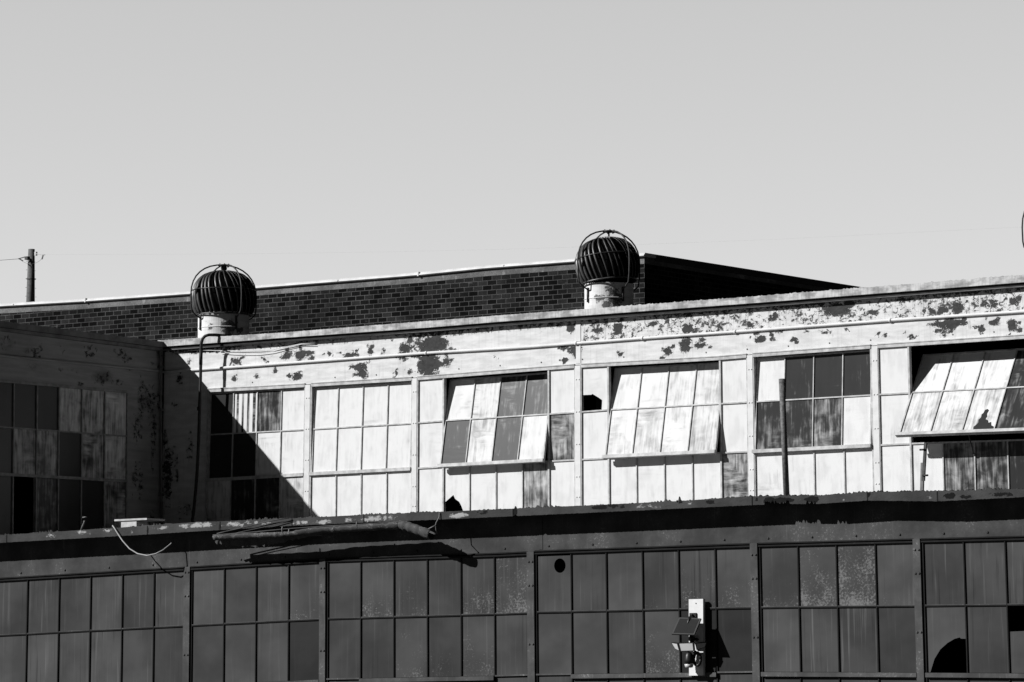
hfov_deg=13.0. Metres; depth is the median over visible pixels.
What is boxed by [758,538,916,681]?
window
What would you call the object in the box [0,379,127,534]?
window
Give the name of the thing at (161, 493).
corner pipe
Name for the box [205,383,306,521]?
window
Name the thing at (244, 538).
broken gutter
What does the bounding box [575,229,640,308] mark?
turbine vent
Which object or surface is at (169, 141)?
sky
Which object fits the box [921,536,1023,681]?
window
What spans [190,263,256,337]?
turbine vent
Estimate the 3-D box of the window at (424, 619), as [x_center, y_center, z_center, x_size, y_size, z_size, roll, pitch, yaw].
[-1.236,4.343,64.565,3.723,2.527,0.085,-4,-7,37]
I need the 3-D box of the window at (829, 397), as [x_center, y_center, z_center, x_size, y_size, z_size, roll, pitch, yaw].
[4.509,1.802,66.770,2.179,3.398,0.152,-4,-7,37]
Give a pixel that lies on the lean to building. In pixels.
(901, 586)
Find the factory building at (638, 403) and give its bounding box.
[0,275,1023,534]
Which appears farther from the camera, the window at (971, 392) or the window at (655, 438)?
the window at (655, 438)
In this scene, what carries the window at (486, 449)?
in the factory building at (638, 403)
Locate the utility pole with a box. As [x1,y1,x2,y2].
[18,249,43,301]
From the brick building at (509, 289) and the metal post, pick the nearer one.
the metal post
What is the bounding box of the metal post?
[919,443,927,490]
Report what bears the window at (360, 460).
in the factory building at (638, 403)
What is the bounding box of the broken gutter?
[212,513,439,547]
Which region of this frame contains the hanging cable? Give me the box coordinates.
[112,525,172,555]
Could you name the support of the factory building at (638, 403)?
on the ground
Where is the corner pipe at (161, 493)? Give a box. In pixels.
[157,351,163,524]
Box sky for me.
[0,0,1023,303]
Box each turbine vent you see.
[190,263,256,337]
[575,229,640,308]
[1021,212,1023,247]
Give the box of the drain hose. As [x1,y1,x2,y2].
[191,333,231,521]
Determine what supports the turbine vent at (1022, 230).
on the factory building at (638, 403)
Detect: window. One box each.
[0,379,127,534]
[0,567,183,681]
[190,559,318,681]
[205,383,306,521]
[308,377,412,516]
[326,551,527,681]
[416,364,575,511]
[534,543,752,681]
[580,353,748,505]
[751,344,874,495]
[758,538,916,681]
[877,334,1023,491]
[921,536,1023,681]
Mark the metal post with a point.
(923, 474)
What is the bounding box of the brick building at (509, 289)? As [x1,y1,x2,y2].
[0,253,858,340]
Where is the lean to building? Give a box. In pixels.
[0,487,1023,681]
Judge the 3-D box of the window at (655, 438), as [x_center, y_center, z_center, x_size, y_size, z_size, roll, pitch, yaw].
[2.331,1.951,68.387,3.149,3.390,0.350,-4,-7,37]
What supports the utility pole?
on the ground
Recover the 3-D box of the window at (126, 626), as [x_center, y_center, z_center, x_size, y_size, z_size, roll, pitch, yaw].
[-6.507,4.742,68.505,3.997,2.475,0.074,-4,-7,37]
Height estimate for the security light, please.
1.050 m
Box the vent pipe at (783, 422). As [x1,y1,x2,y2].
[779,379,789,495]
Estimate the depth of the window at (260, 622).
66.52 m
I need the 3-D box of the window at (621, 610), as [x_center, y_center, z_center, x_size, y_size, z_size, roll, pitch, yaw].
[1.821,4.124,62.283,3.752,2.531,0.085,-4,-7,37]
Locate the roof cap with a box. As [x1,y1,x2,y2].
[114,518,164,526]
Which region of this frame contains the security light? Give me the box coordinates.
[671,599,706,675]

